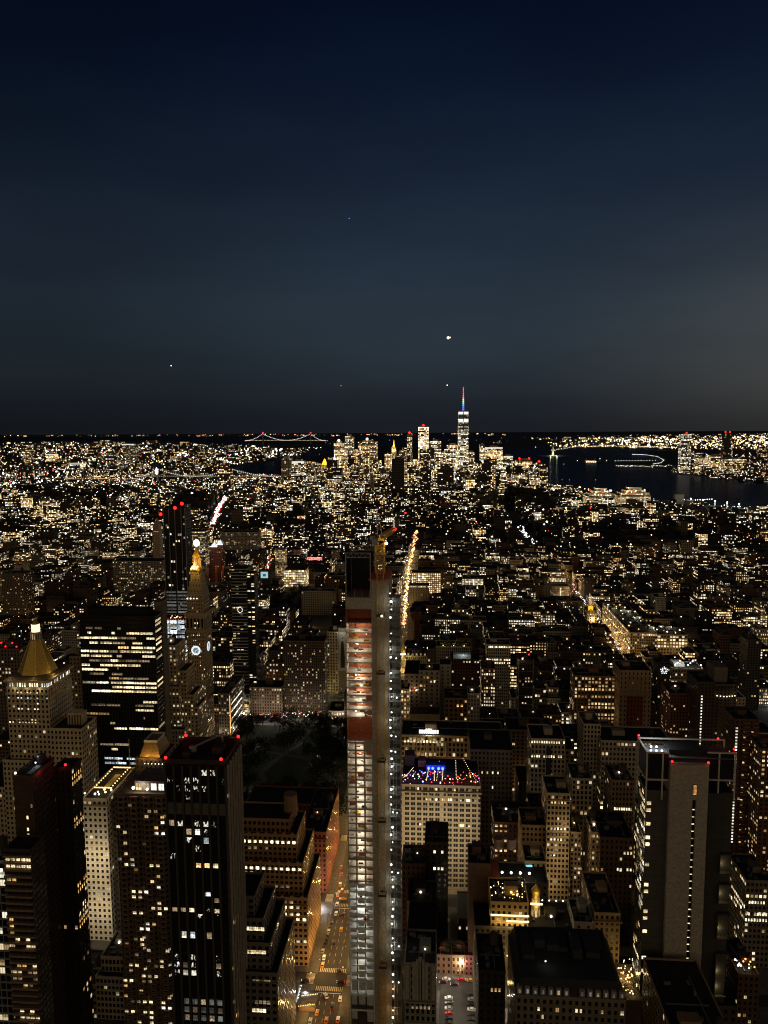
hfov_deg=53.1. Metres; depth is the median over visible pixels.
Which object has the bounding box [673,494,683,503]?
vent tower
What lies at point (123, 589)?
office building
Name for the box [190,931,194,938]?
window
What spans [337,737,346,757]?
tree
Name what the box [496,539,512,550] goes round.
loft building
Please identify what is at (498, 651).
office building
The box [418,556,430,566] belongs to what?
loft building
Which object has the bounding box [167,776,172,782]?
window
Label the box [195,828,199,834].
window
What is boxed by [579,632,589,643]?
loft building
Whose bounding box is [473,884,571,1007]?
cupola building
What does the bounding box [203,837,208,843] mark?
window
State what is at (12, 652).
hospital block
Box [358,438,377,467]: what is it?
skyscraper
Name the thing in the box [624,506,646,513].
warehouse
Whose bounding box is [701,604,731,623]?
apartment building
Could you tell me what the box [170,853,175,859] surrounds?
window
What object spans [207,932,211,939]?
window
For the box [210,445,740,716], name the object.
traffic and shore lights
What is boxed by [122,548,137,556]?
office building
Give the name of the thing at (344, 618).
loft building
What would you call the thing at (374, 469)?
distant city lights
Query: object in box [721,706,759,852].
apartment tower
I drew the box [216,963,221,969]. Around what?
window
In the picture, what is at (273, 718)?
tree
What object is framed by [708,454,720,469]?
skyscraper
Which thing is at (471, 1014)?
car
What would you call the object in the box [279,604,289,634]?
apartment building
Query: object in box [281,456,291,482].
skyscraper
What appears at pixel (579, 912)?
loft building
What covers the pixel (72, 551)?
apartment building
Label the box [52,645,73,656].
loft building
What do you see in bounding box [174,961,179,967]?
window
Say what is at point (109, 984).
office building
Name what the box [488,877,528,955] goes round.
bar building
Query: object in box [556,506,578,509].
warehouse
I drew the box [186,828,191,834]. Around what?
window
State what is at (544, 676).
loft building
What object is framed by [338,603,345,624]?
office building
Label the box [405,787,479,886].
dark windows
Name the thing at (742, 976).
brick building
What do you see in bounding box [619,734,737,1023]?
hotel tower
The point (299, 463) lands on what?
skyscraper
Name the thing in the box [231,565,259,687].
slat tower
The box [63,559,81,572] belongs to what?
office building
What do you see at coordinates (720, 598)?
office building
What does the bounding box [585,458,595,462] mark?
museum building
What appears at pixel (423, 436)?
skyscraper
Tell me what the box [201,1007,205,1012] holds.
window
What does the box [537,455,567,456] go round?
island
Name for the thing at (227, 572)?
loft building
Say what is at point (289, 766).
park lawn
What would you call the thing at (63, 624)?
office building
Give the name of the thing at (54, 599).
office building
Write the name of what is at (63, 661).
apartment building
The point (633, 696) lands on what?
lodge building
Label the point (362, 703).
unfinished tower
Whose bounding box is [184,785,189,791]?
window
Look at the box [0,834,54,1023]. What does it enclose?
balcony block
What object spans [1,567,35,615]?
apartment tower
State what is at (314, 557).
painted building
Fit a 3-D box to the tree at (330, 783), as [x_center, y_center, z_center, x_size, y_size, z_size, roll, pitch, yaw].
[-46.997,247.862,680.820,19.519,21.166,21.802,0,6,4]
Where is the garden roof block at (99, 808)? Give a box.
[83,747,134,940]
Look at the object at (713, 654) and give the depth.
1038.00 m
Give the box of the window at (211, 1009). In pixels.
[209,1007,214,1013]
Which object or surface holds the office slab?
on the pavement
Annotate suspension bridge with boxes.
[64,468,138,483]
[135,468,280,480]
[245,432,325,444]
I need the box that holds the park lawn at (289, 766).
[239,725,346,807]
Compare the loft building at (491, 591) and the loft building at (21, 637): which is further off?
the loft building at (491, 591)
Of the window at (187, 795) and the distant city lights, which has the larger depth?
the distant city lights
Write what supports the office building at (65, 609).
on the pavement
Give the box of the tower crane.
[370,513,396,1023]
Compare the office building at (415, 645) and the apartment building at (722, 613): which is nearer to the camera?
the office building at (415, 645)
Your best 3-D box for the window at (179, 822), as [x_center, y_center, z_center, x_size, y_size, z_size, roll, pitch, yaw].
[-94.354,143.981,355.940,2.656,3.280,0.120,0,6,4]
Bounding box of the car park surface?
[439,990,475,1023]
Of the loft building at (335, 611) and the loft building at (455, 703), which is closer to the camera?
the loft building at (455, 703)
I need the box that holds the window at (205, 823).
[203,820,208,826]
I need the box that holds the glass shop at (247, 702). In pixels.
[244,688,251,716]
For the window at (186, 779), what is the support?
in the fin tower at (203, 788)
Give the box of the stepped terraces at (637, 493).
[614,486,650,503]
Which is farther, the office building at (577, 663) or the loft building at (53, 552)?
the loft building at (53, 552)
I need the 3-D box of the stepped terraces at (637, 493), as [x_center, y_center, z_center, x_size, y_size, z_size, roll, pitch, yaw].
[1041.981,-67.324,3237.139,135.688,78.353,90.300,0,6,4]
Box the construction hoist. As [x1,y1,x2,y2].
[389,593,402,1023]
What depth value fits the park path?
770.38 m
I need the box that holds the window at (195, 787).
[193,785,198,791]
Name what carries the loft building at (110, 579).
on the city roads
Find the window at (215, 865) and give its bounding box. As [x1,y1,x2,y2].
[213,863,217,868]
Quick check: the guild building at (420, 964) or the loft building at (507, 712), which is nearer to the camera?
the guild building at (420, 964)
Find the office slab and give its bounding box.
[79,599,171,777]
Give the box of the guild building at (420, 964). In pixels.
[404,900,436,1023]
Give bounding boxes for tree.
[225,731,241,737]
[231,722,247,740]
[233,724,256,742]
[234,714,253,736]
[242,741,250,751]
[242,742,255,761]
[242,764,254,774]
[244,721,260,737]
[247,712,264,727]
[247,736,263,753]
[248,748,272,771]
[253,713,265,729]
[257,712,269,727]
[257,744,272,756]
[258,735,273,751]
[266,710,280,727]
[269,732,291,753]
[270,710,291,732]
[275,731,299,754]
[276,724,300,747]
[278,720,292,730]
[282,704,300,726]
[289,721,306,739]
[295,718,311,735]
[295,728,312,744]
[300,709,314,721]
[300,741,321,762]
[303,760,324,782]
[305,711,326,722]
[305,721,319,737]
[305,755,326,775]
[312,747,326,759]
[314,719,328,729]
[317,710,332,723]
[319,721,337,734]
[320,714,339,735]
[322,779,341,791]
[329,758,346,781]
[332,714,346,727]
[333,726,346,746]
[334,725,346,736]
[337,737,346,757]
[339,795,347,814]
[339,801,347,815]
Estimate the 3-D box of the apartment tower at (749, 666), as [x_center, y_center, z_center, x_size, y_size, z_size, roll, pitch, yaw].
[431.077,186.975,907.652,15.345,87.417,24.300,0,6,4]
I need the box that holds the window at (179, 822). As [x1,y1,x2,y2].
[177,820,182,826]
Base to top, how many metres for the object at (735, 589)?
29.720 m
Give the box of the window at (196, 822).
[194,820,199,826]
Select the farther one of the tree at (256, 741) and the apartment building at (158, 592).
the apartment building at (158, 592)
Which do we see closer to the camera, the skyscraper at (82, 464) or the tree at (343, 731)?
the tree at (343, 731)
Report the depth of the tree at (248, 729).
805.00 m
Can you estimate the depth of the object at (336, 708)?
885.48 m
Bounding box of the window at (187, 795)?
[185,793,190,799]
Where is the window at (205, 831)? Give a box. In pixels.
[203,829,208,835]
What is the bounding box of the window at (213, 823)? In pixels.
[211,821,216,827]
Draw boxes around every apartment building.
[44,614,68,624]
[51,569,65,579]
[55,659,69,664]
[59,537,76,547]
[61,624,79,652]
[62,546,79,557]
[65,570,81,591]
[72,581,98,602]
[77,555,94,572]
[82,574,106,587]
[91,539,110,556]
[148,584,164,600]
[239,551,252,564]
[242,549,263,569]
[246,785,339,891]
[263,613,278,623]
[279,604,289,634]
[301,628,319,634]
[307,564,314,579]
[325,575,340,602]
[404,658,450,719]
[426,599,437,613]
[435,567,453,591]
[441,589,454,607]
[450,622,467,633]
[468,600,488,615]
[481,718,503,728]
[491,599,511,611]
[498,579,507,600]
[504,717,540,790]
[518,601,538,606]
[523,553,539,562]
[532,573,542,596]
[533,678,547,708]
[539,663,554,679]
[548,568,565,582]
[555,618,568,627]
[564,736,575,778]
[565,604,581,621]
[589,623,606,645]
[607,589,627,601]
[610,553,624,569]
[616,561,625,577]
[640,644,663,661]
[668,575,680,592]
[691,580,714,594]
[694,552,712,566]
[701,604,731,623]
[717,584,730,599]
[718,653,737,669]
[730,567,748,582]
[736,690,745,705]
[744,553,755,567]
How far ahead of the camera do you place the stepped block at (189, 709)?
732.52 m
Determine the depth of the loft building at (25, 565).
1578.85 m
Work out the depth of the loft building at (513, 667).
937.87 m
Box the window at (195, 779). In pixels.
[193,777,198,783]
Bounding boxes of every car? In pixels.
[439,980,446,983]
[445,995,452,999]
[445,1000,452,1004]
[445,1006,452,1009]
[445,1011,452,1014]
[445,1016,452,1019]
[467,1007,474,1010]
[467,1012,474,1016]
[467,1017,474,1021]
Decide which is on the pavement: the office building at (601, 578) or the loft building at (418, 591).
the office building at (601, 578)
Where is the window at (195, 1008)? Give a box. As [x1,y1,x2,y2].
[192,1006,197,1012]
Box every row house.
[437,941,451,973]
[451,940,465,974]
[464,941,472,975]
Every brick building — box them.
[402,844,424,943]
[425,821,447,937]
[725,937,759,1023]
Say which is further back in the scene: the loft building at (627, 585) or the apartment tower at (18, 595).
the loft building at (627, 585)
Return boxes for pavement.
[0,558,767,1023]
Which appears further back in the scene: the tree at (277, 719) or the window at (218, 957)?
the tree at (277, 719)
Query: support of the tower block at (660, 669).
on the city roads
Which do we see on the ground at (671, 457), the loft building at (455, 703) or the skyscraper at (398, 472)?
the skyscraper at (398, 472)
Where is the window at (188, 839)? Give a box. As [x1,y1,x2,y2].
[186,837,191,843]
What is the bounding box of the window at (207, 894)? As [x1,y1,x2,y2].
[205,892,210,896]
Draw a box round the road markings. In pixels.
[307,836,349,1022]
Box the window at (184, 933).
[181,931,186,937]
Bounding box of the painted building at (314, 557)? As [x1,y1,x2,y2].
[307,555,322,559]
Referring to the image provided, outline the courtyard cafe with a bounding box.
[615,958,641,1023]
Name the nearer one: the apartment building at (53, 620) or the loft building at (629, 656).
the loft building at (629, 656)
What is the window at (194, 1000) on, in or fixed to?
in the fin tower at (203, 788)
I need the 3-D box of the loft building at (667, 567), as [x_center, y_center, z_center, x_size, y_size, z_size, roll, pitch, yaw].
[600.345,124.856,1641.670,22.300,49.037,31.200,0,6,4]
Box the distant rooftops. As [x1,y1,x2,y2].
[0,440,767,880]
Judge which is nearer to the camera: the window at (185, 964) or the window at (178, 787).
the window at (178, 787)
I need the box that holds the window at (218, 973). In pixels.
[216,971,221,976]
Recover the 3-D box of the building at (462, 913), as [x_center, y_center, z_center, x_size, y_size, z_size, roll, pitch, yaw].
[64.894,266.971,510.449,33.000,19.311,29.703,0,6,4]
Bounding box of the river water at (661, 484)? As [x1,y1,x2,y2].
[503,447,767,508]
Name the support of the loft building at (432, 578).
on the city roads
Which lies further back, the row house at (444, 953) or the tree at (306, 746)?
the tree at (306, 746)
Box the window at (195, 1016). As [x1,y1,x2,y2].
[193,1014,197,1020]
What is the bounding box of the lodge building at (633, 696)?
[612,656,652,726]
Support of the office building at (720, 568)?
on the pavement
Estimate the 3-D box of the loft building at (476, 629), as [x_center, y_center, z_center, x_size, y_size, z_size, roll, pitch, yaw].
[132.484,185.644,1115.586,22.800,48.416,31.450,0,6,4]
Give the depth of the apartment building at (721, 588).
1390.26 m
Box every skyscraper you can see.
[24,451,30,465]
[46,453,57,460]
[56,458,68,462]
[69,462,85,466]
[97,453,102,462]
[122,443,138,463]
[218,467,232,489]
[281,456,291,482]
[292,459,305,474]
[321,458,326,474]
[334,439,344,464]
[345,435,353,458]
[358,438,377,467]
[370,473,373,488]
[392,442,395,453]
[392,457,404,488]
[407,432,411,461]
[407,466,418,483]
[418,424,428,458]
[430,440,440,458]
[437,464,453,485]
[447,443,457,469]
[458,387,468,464]
[465,477,474,488]
[469,451,474,470]
[479,443,484,459]
[482,459,490,488]
[485,445,502,459]
[503,454,512,464]
[515,457,531,469]
[535,460,542,465]
[678,432,691,472]
[695,457,707,472]
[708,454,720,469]
[719,457,745,473]
[721,431,730,458]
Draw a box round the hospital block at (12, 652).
[0,639,28,734]
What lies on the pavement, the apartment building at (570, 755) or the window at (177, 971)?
the apartment building at (570, 755)
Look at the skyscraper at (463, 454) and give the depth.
4564.93 m
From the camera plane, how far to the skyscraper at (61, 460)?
6832.52 m
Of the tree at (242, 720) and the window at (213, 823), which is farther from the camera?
the tree at (242, 720)
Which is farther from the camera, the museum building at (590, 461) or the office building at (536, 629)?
the museum building at (590, 461)
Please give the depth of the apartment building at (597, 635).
1091.33 m
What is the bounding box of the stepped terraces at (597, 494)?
[583,487,614,503]
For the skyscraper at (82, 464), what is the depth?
6723.62 m
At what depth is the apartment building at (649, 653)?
1044.21 m
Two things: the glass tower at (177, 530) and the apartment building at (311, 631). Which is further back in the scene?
the apartment building at (311, 631)
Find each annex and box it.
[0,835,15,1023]
[407,880,436,927]
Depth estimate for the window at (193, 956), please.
362.94 m
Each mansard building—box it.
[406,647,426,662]
[507,926,625,1023]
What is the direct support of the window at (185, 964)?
in the fin tower at (203, 788)
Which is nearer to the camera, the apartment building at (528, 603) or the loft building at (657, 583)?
the apartment building at (528, 603)
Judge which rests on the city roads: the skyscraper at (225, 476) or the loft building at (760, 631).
the loft building at (760, 631)
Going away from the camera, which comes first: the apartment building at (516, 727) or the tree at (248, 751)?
the apartment building at (516, 727)
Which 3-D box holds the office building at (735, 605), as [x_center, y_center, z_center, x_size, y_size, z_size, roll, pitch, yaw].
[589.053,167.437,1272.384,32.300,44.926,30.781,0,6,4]
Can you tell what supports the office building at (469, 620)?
on the pavement
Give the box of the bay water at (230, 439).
[0,436,621,442]
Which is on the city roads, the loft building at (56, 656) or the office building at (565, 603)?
the loft building at (56, 656)
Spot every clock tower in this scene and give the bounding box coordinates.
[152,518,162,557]
[184,539,214,736]
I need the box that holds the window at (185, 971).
[183,969,187,975]
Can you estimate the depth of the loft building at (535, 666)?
934.85 m
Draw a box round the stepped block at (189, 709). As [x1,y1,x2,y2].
[168,634,207,747]
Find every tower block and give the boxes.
[275,548,286,581]
[516,650,533,711]
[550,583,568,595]
[651,657,670,726]
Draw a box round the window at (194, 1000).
[192,998,197,1004]
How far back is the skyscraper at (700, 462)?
5440.81 m
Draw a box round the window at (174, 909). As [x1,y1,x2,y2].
[172,907,177,911]
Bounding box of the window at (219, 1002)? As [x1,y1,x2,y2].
[217,999,222,1005]
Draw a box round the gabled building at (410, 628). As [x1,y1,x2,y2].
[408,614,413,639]
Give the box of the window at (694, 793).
[692,784,696,795]
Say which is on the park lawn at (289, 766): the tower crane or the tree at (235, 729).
the tree at (235, 729)
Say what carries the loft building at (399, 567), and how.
on the city roads
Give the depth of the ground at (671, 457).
13767.67 m
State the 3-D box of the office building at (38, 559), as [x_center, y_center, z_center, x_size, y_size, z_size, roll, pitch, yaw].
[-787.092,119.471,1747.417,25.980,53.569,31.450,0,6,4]
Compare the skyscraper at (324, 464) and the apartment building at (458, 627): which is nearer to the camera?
the apartment building at (458, 627)
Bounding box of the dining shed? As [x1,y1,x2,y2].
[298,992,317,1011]
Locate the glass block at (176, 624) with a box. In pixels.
[167,615,187,661]
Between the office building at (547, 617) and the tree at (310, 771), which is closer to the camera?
the tree at (310, 771)
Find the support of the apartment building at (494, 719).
on the pavement
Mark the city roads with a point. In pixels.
(328, 978)
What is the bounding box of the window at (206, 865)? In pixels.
[204,863,209,867]
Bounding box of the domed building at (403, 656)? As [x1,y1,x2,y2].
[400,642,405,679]
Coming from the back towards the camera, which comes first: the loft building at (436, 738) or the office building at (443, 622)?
the office building at (443, 622)
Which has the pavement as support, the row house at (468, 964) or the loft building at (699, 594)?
the row house at (468, 964)
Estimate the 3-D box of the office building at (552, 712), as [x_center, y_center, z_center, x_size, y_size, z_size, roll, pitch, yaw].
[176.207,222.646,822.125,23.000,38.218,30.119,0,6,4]
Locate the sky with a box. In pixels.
[0,0,767,434]
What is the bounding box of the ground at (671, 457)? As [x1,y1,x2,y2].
[0,431,767,547]
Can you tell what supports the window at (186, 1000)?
in the fin tower at (203, 788)
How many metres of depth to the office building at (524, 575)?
1445.81 m
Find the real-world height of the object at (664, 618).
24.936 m
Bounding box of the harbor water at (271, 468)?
[233,441,484,474]
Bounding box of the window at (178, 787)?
[176,785,181,791]
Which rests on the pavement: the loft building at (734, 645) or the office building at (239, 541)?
the office building at (239, 541)
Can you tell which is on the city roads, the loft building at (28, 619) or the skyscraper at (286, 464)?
the loft building at (28, 619)
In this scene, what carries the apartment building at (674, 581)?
on the pavement
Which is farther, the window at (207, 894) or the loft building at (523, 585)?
the loft building at (523, 585)
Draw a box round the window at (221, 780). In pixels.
[219,778,223,784]
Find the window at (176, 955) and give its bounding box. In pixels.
[174,953,178,959]
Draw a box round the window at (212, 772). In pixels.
[210,770,215,775]
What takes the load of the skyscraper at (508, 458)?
on the ground at (671, 457)
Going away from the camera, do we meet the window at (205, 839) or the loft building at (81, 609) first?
the window at (205, 839)
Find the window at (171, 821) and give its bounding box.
[169,819,173,825]
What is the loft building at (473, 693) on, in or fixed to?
on the city roads
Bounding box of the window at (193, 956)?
[191,954,195,960]
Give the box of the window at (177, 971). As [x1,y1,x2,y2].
[174,969,179,974]
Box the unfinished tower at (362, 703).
[345,545,392,1023]
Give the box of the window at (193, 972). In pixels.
[191,970,196,975]
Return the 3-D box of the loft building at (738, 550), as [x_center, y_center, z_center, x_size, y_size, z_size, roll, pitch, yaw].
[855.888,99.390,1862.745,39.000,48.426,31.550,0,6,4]
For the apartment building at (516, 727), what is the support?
on the pavement
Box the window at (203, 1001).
[200,999,205,1004]
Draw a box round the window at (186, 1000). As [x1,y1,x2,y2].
[184,998,188,1004]
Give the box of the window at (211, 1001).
[209,999,213,1005]
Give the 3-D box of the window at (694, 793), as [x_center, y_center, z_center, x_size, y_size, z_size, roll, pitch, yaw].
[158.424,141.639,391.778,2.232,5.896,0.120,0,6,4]
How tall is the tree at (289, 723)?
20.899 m
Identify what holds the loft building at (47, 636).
on the city roads
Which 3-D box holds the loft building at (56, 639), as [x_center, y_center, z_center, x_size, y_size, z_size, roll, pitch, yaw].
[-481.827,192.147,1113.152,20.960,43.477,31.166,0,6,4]
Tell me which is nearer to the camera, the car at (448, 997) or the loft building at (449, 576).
the car at (448, 997)
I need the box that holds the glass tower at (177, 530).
[159,502,192,614]
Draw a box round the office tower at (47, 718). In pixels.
[0,619,98,842]
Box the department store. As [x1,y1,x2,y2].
[284,567,308,586]
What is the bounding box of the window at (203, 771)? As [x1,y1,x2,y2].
[201,769,206,775]
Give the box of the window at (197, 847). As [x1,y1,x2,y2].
[195,845,200,851]
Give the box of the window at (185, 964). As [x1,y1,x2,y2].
[183,961,187,967]
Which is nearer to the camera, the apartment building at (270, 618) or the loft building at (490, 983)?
the loft building at (490, 983)
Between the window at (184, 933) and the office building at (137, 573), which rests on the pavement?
the office building at (137, 573)
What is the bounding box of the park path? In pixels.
[243,735,344,791]
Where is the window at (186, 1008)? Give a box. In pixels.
[184,1006,189,1012]
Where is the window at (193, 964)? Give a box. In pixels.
[191,962,195,967]
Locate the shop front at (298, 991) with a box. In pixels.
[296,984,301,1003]
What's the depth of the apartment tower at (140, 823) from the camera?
408.35 m
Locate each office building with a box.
[4,615,26,628]
[28,552,46,573]
[44,579,57,595]
[46,591,72,611]
[53,579,68,591]
[53,603,76,618]
[53,620,77,628]
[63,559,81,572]
[95,931,124,1019]
[112,557,164,592]
[117,582,129,602]
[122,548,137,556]
[192,529,209,567]
[212,631,232,653]
[218,580,229,599]
[218,675,244,737]
[220,530,260,556]
[243,790,320,965]
[245,871,295,1023]
[249,678,284,714]
[265,645,283,679]
[286,626,296,634]
[327,623,346,693]
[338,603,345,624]
[405,640,432,648]
[406,641,427,662]
[435,611,460,633]
[460,615,486,630]
[465,585,475,596]
[479,707,497,720]
[484,622,502,645]
[485,638,510,707]
[504,598,518,611]
[514,623,542,634]
[516,571,531,579]
[519,708,549,723]
[527,561,541,577]
[537,703,561,723]
[538,657,557,666]
[540,610,554,625]
[541,626,570,640]
[545,637,557,657]
[553,654,572,672]
[554,670,569,681]
[556,594,581,613]
[557,702,568,723]
[572,570,586,585]
[572,660,582,666]
[581,871,621,962]
[584,605,596,622]
[595,570,609,585]
[602,602,656,656]
[604,627,614,651]
[641,957,726,1023]
[650,593,665,613]
[654,625,687,654]
[672,601,698,618]
[692,600,716,610]
[692,646,710,660]
[704,565,726,572]
[707,592,728,604]
[727,599,753,615]
[727,853,767,967]
[732,652,738,669]
[736,611,760,626]
[737,582,755,594]
[752,597,766,607]
[759,721,767,733]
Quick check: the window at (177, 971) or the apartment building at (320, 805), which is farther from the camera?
the apartment building at (320, 805)
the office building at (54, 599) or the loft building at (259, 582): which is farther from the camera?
the loft building at (259, 582)
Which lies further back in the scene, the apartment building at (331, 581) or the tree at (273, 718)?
the apartment building at (331, 581)
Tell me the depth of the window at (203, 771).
352.38 m
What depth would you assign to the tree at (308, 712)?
854.16 m
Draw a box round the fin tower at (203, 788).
[164,733,247,1023]
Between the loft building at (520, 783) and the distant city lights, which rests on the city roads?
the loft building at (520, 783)
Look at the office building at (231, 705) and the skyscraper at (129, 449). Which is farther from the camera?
the skyscraper at (129, 449)
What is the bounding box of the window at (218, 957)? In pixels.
[216,955,220,961]
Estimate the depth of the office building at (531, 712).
795.49 m
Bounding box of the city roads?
[0,548,767,1023]
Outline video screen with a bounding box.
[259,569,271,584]
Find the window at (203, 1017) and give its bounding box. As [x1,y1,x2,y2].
[201,1015,206,1021]
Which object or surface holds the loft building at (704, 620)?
on the city roads
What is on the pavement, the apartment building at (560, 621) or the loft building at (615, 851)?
the apartment building at (560, 621)
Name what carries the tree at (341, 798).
on the pavement
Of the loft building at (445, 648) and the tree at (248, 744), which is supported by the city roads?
the loft building at (445, 648)
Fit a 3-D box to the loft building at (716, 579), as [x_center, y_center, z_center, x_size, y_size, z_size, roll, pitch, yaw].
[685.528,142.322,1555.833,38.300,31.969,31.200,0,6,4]
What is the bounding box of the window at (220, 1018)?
[218,1016,222,1021]
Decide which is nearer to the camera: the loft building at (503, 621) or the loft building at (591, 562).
the loft building at (503, 621)
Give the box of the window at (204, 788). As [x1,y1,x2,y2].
[202,786,206,791]
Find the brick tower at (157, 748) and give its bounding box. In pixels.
[135,732,174,771]
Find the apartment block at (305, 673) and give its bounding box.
[283,633,328,714]
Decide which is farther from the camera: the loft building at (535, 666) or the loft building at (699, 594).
the loft building at (699, 594)
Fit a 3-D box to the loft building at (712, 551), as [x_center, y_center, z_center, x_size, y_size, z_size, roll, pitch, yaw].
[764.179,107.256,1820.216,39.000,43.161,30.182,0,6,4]
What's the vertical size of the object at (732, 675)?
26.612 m
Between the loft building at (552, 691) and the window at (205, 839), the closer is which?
the window at (205, 839)
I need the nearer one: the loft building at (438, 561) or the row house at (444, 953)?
the row house at (444, 953)
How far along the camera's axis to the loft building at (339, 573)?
1478.71 m
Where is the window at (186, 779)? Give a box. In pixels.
[184,777,189,783]
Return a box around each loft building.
[0,574,2,601]
[2,540,16,553]
[8,633,29,641]
[9,622,30,636]
[14,562,29,569]
[15,549,31,564]
[20,615,43,628]
[24,629,52,652]
[34,611,53,618]
[45,544,61,560]
[50,652,63,661]
[51,629,61,649]
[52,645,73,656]
[75,603,100,624]
[80,577,101,596]
[82,547,98,557]
[102,549,119,557]
[102,592,121,605]
[107,568,113,592]
[132,585,153,605]
[135,598,153,611]
[213,654,233,685]
[218,608,232,630]
[223,563,235,579]
[243,564,255,570]
[258,578,261,588]
[258,594,269,609]
[291,618,311,634]
[301,587,335,614]
[327,569,344,585]
[332,602,343,624]
[341,613,345,622]
[386,563,403,587]
[401,680,409,721]
[401,750,481,894]
[402,719,501,767]
[409,582,428,607]
[409,605,425,636]
[411,570,440,592]
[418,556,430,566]
[419,610,434,639]
[421,625,439,640]
[427,643,435,662]
[430,555,448,567]
[436,639,470,662]
[444,688,467,719]
[445,572,453,587]
[451,602,467,615]
[451,652,479,687]
[456,630,472,651]
[457,595,468,608]
[462,572,482,588]
[467,683,479,720]
[467,835,548,953]
[468,728,512,858]
[470,622,483,644]
[473,636,484,648]
[473,649,484,660]
[476,931,505,1023]
[480,660,494,707]
[483,582,499,600]
[485,550,499,561]
[485,615,508,628]
[488,632,509,640]
[491,800,527,860]
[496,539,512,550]
[496,707,519,717]
[500,553,514,562]
[503,627,532,635]
[506,582,516,597]
[507,612,534,627]
[509,556,522,569]
[509,635,529,653]
[509,688,515,707]
[510,657,516,687]
[515,654,538,679]
[515,766,525,800]
[516,580,533,591]
[517,807,545,861]
[521,605,540,625]
[521,843,546,868]
[524,586,538,600]
[526,722,564,792]
[526,792,541,806]
[527,635,546,657]
[536,674,550,686]
[541,575,549,596]
[542,775,571,903]
[543,602,562,613]
[546,680,560,704]
[556,679,569,701]
[558,645,582,664]
[558,723,576,762]
[562,638,577,644]
[566,762,592,880]
[567,896,593,928]
[568,812,581,897]
[569,621,588,634]
[569,663,614,725]
[571,553,579,569]
[577,711,600,809]
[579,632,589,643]
[579,645,613,667]
[581,573,593,598]
[583,558,603,566]
[584,808,597,871]
[595,810,633,945]
[597,726,670,837]
[600,720,610,725]
[602,650,624,666]
[603,762,633,832]
[621,579,633,595]
[623,652,636,659]
[634,544,655,558]
[645,563,667,578]
[648,577,667,588]
[650,700,655,726]
[658,560,672,575]
[662,542,676,552]
[669,659,702,682]
[670,611,697,638]
[679,646,698,660]
[680,568,693,585]
[690,590,708,601]
[694,608,715,629]
[697,548,717,559]
[710,574,735,591]
[712,629,730,653]
[713,622,741,636]
[727,543,747,557]
[730,636,739,655]
[748,624,767,645]
[753,603,767,626]
[756,588,767,597]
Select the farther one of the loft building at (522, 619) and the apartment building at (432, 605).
the apartment building at (432, 605)
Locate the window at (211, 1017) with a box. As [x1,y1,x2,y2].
[209,1015,214,1021]
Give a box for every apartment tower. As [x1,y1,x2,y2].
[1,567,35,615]
[12,753,93,1023]
[69,648,83,708]
[114,763,173,1023]
[209,540,225,581]
[660,682,689,741]
[686,667,714,745]
[706,660,736,745]
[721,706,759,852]
[738,633,761,709]
[744,734,767,873]
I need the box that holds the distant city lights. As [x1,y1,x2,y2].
[0,433,767,551]
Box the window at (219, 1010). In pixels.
[217,1008,222,1013]
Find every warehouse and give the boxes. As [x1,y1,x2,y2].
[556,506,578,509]
[608,505,624,512]
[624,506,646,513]
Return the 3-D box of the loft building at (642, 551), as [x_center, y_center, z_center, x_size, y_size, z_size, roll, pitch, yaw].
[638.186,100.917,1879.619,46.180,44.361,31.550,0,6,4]
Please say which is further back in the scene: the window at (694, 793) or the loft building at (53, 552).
the loft building at (53, 552)
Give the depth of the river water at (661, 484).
4866.53 m
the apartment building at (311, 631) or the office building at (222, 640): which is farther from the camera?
the office building at (222, 640)
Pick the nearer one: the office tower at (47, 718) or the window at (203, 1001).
the window at (203, 1001)
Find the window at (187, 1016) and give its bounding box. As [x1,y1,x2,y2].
[184,1014,189,1020]
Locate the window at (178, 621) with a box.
[177,620,184,623]
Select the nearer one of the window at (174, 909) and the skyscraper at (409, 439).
the window at (174, 909)
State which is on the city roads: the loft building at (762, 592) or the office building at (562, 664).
the loft building at (762, 592)
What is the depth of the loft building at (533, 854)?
482.73 m

